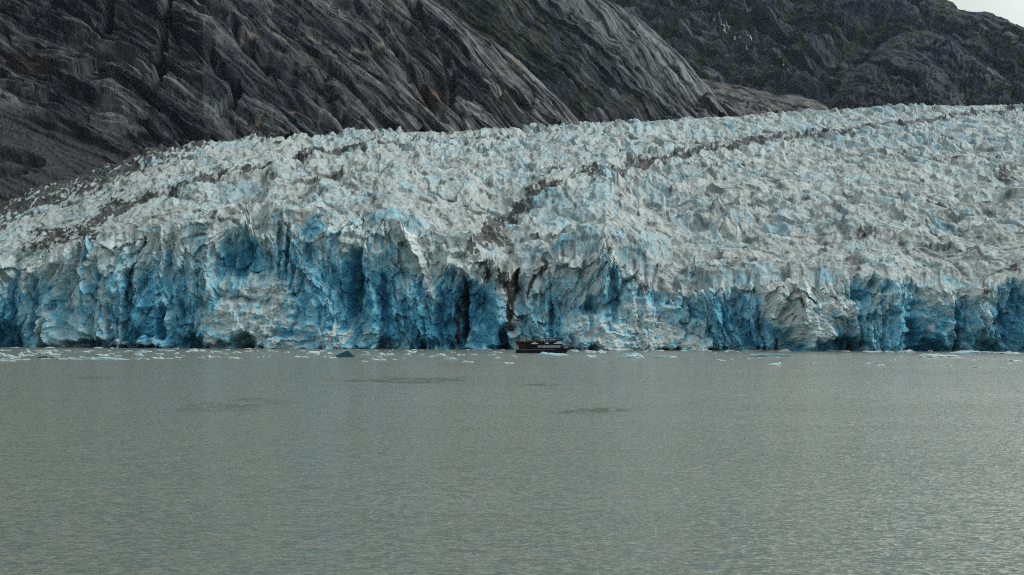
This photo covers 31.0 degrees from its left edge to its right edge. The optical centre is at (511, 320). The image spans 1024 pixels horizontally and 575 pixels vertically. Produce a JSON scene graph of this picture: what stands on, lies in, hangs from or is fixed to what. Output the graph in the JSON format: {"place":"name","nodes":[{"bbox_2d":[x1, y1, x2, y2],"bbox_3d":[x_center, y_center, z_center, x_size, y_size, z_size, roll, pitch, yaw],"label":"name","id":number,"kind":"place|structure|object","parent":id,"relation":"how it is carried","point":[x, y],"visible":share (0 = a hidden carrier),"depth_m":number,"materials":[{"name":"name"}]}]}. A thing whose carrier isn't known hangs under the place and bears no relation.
{"place":"outdoors","nodes":[
{"label":"outdoors","id":0,"kind":"place"},
{"bbox_2d":[0,0,579,201],"bbox_3d":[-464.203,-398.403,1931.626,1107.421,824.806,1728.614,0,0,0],"label":"mountain","id":1,"kind":"structure","parent":0,"point":[86,86],"depth_m":1563.61,"materials":[{"name":"grey stone"}]},
{"bbox_2d":[0,346,1023,574],"bbox_3d":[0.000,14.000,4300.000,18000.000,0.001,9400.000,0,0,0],"label":"water","id":2,"kind":"structure","parent":0,"point":[484,462],"depth_m":180.16,"materials":[{"name":"grey liquid"}]},
{"bbox_2d":[93,357,120,359],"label":"ice floe","id":3,"kind":"object","parent":2,"relation":"on","point":[106,358],"visible":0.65,"depth_m":658.01,"materials":[{"name":"white ice"}]},
{"bbox_2d":[306,351,319,353],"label":"iceberg","id":4,"kind":"object","parent":2,"relation":"on","point":[312,352],"visible":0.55,"depth_m":755.16,"materials":[{"name":"white ice"}]},
{"bbox_2d":[334,351,354,356],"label":"iceberg","id":5,"kind":"object","parent":2,"relation":"on","point":[346,354],"visible":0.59,"depth_m":700.06,"materials":[{"name":"teal ice"}]},
{"bbox_2d":[514,338,569,352],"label":"tour boat","id":6,"kind":"object","parent":2,"relation":"on","point":[538,347],"visible":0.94,"depth_m":787.73,"materials":[{"name":"paint"}]},
{"bbox_2d":[537,352,566,354],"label":"iceberg","id":7,"kind":"object","parent":2,"relation":"on","point":[543,353],"visible":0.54,"depth_m":734.62,"materials":[{"name":"white ice"}]},
{"bbox_2d":[584,350,595,352],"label":"iceberg","id":8,"kind":"object","parent":2,"relation":"on","point":[588,351],"visible":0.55,"depth_m":792.65,"materials":[{"name":"white ice"}]},
{"bbox_2d":[616,353,644,357],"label":"iceberg","id":9,"kind":"object","parent":2,"relation":"on","point":[634,355],"visible":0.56,"depth_m":682.26,"materials":[{"name":"white ice"}]},
{"bbox_2d":[749,349,791,351],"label":"iceberg","id":10,"kind":"object","parent":2,"relation":"on","point":[782,350],"visible":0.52,"depth_m":822.39,"materials":[{"name":"white ice"}]},
{"bbox_2d":[749,354,794,356],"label":"iceberg","id":11,"kind":"object","parent":2,"relation":"on","point":[756,355],"visible":0.83,"depth_m":706.26,"materials":[{"name":"blue ice"}]},
{"bbox_2d":[770,362,780,365],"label":"iceberg","id":12,"kind":"object","parent":2,"relation":"on","point":[776,364],"visible":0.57,"depth_m":570.47,"materials":[{"name":"white ice"}]},
{"bbox_2d":[917,353,961,357],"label":"iceberg","id":13,"kind":"object","parent":2,"relation":"on","point":[937,355],"visible":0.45,"depth_m":691.25,"materials":[{"name":"white ice"}]},
{"bbox_2d":[950,350,980,352],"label":"iceberg","id":14,"kind":"object","parent":2,"relation":"on","point":[967,351],"visible":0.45,"depth_m":789.02,"materials":[{"name":"white ice"}]},
{"bbox_2d":[995,352,1020,353],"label":"ice floe","id":15,"kind":"object","parent":2,"relation":"on","point":[1008,353],"visible":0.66,"depth_m":773.58,"materials":[{"name":"white ice"}]},
{"bbox_2d":[0,103,1023,350],"bbox_3d":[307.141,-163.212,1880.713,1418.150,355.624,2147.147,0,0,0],"label":"glacier","id":16,"kind":"object","parent":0,"point":[892,227],"visible":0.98,"depth_m":966.13,"materials":[{"name":"white ice"}]},
{"bbox_2d":[417,0,728,131],"bbox_3d":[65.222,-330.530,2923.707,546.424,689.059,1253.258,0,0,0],"label":"mountain","id":17,"kind":"structure","parent":0,"point":[594,61],"depth_m":2514.28,"materials":[{"name":"grey stone"}]},
{"bbox_2d":[702,79,829,116],"bbox_3d":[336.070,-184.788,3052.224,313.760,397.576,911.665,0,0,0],"label":"mountain","id":18,"kind":"structure","parent":0,"point":[736,100],"depth_m":2763.20,"materials":[{"name":"grey stone"}]},
{"bbox_2d":[606,0,1023,105],"bbox_3d":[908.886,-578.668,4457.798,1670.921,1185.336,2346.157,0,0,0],"label":"mountain","id":19,"kind":"structure","parent":0,"point":[825,47],"depth_m":3670.74,"materials":[{"name":"grey stone"}]},
{"bbox_2d":[713,12,728,33],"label":"waterfall","id":20,"kind":"structure","parent":19,"relation":"on","point":[722,24],"depth_m":3705.52,"materials":[{"name":"white liquid"}]},
{"bbox_2d":[734,31,752,47],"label":"waterfall","id":21,"kind":"structure","parent":19,"relation":"on","point":[741,37],"depth_m":3626.99,"materials":[{"name":"white liquid"}]},
{"bbox_2d":[826,46,966,109],"bbox_3d":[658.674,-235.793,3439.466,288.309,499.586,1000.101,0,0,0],"label":"mountain","id":22,"kind":"structure","parent":0,"point":[906,75],"depth_m":3085.50,"materials":[{"name":"grey stone"}]},
{"bbox_2d":[870,30,1023,105],"bbox_3d":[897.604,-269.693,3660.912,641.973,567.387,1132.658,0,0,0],"label":"mountain","id":23,"kind":"structure","parent":0,"point":[975,79],"depth_m":3286.10,"materials":[{"name":"grey stone"}]},
{"bbox_2d":[948,0,1023,25],"label":"sky","id":24,"kind":"structure","parent":0,"point":[1012,11],"materials":[{"name":"white"}]}
]}

